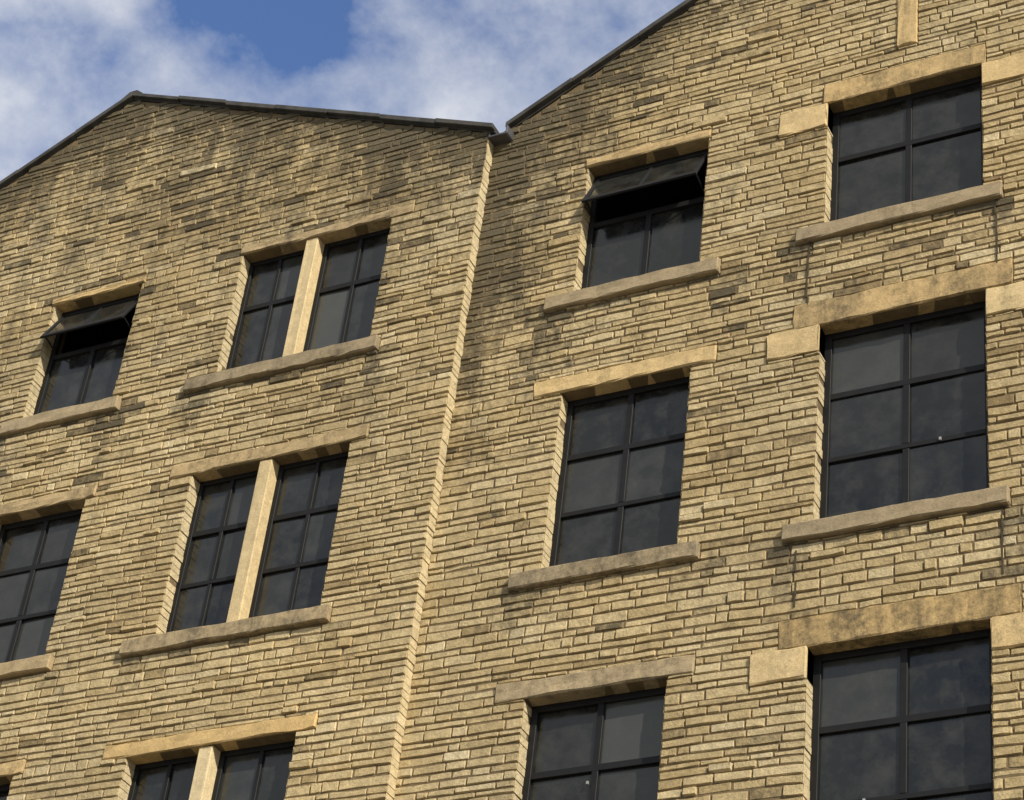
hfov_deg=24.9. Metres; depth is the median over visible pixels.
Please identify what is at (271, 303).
window frame
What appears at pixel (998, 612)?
window lintels
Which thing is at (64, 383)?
window panes
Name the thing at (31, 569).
window frame
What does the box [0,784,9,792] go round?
window frame
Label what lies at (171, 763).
window frame
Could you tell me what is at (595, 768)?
window frame
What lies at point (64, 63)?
sky
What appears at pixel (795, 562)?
straight joints
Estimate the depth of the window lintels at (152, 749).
26.62 m
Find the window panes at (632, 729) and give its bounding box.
[530,695,665,799]
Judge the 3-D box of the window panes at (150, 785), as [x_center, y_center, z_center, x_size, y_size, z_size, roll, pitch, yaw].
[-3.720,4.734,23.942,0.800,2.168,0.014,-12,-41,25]
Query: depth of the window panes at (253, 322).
28.26 m
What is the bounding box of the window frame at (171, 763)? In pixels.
[127,755,197,799]
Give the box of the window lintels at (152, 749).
[0,203,414,781]
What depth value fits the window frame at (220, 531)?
26.30 m
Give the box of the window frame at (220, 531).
[166,470,257,632]
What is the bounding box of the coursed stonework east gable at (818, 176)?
[394,0,1023,799]
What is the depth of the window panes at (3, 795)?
25.47 m
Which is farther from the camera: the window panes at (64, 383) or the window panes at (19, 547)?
the window panes at (64, 383)
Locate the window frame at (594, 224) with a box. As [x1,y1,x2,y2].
[581,148,708,288]
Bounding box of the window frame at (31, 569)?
[0,508,82,661]
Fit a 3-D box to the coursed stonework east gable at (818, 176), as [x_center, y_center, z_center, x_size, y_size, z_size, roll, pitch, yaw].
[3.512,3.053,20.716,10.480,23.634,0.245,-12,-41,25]
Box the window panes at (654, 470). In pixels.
[556,384,688,564]
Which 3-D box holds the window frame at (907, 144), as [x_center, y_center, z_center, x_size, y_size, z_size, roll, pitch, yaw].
[4.287,-2.628,25.089,1.779,1.820,0.060,-12,-41,25]
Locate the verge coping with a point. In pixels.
(596, 65)
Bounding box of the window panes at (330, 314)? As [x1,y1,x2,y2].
[309,234,387,349]
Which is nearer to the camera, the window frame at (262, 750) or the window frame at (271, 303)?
the window frame at (262, 750)
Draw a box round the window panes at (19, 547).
[0,515,80,662]
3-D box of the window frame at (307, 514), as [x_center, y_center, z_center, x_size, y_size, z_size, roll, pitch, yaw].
[-2.296,1.548,25.661,1.061,2.212,0.060,-12,-41,25]
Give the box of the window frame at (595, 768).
[522,687,665,799]
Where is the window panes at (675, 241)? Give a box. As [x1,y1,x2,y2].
[588,154,703,286]
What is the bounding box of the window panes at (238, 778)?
[218,748,292,799]
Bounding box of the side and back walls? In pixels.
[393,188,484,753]
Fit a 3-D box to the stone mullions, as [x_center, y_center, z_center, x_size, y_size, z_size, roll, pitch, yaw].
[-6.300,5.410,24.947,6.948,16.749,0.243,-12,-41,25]
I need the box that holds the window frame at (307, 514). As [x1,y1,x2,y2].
[248,451,348,617]
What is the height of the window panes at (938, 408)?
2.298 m
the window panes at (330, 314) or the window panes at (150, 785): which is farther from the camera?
the window panes at (330, 314)
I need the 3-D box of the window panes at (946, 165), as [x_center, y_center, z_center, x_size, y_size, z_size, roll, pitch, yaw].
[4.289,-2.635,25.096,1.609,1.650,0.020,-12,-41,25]
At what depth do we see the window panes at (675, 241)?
26.22 m
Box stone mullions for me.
[189,237,324,799]
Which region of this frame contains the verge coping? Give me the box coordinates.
[0,0,697,188]
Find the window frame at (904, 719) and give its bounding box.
[809,629,993,799]
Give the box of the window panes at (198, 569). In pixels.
[172,476,256,631]
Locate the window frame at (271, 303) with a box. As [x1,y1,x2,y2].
[226,250,304,369]
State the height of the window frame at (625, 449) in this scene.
2.301 m
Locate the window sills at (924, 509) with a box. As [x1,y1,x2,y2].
[508,181,1010,592]
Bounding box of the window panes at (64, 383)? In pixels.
[40,299,136,412]
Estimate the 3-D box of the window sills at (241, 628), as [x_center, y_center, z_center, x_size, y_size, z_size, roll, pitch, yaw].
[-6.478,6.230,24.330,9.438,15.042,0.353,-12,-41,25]
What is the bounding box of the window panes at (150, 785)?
[134,762,195,799]
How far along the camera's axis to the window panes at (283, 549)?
25.70 m
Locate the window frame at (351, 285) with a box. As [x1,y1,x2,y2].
[303,228,389,351]
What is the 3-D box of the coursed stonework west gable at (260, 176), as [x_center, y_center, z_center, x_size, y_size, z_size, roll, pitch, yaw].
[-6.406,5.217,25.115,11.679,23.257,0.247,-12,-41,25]
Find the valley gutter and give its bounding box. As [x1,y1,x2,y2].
[488,125,513,145]
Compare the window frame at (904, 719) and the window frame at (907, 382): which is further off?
the window frame at (907, 382)
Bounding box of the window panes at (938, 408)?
[827,310,985,516]
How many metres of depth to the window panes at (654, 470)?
24.27 m
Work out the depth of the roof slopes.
29.62 m
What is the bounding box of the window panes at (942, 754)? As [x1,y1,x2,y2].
[818,638,991,799]
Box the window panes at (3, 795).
[0,792,8,799]
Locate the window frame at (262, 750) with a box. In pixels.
[211,741,294,799]
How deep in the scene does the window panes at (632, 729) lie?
22.35 m
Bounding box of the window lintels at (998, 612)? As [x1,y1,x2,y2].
[494,0,1023,706]
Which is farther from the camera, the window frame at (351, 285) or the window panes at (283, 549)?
the window frame at (351, 285)
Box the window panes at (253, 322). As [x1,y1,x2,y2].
[232,255,303,367]
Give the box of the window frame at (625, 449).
[549,376,688,566]
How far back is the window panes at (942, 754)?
20.97 m
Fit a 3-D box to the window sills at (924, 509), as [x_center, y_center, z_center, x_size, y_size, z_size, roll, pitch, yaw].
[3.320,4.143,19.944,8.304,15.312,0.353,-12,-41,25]
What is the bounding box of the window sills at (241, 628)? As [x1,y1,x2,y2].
[0,334,380,679]
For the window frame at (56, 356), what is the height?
1.865 m
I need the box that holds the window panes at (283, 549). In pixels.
[255,458,347,616]
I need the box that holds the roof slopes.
[0,3,707,353]
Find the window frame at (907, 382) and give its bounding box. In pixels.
[819,301,988,518]
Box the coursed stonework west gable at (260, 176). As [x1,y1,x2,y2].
[0,100,493,799]
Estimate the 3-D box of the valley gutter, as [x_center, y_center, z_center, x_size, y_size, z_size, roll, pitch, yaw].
[4.746,3.079,35.560,0.260,0.130,22.070,-12,-41,25]
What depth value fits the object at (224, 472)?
26.64 m
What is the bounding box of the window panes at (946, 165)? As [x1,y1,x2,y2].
[837,83,981,219]
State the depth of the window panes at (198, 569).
26.18 m
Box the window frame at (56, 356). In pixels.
[33,294,138,414]
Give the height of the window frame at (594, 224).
1.916 m
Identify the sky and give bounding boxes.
[0,0,684,180]
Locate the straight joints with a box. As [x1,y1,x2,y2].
[793,199,1003,606]
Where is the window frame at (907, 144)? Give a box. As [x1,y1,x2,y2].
[830,76,983,220]
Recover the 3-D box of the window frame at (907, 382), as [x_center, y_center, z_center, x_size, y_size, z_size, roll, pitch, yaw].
[3.911,0.158,23.019,1.779,2.467,0.060,-12,-41,25]
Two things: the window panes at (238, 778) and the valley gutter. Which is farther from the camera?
the valley gutter

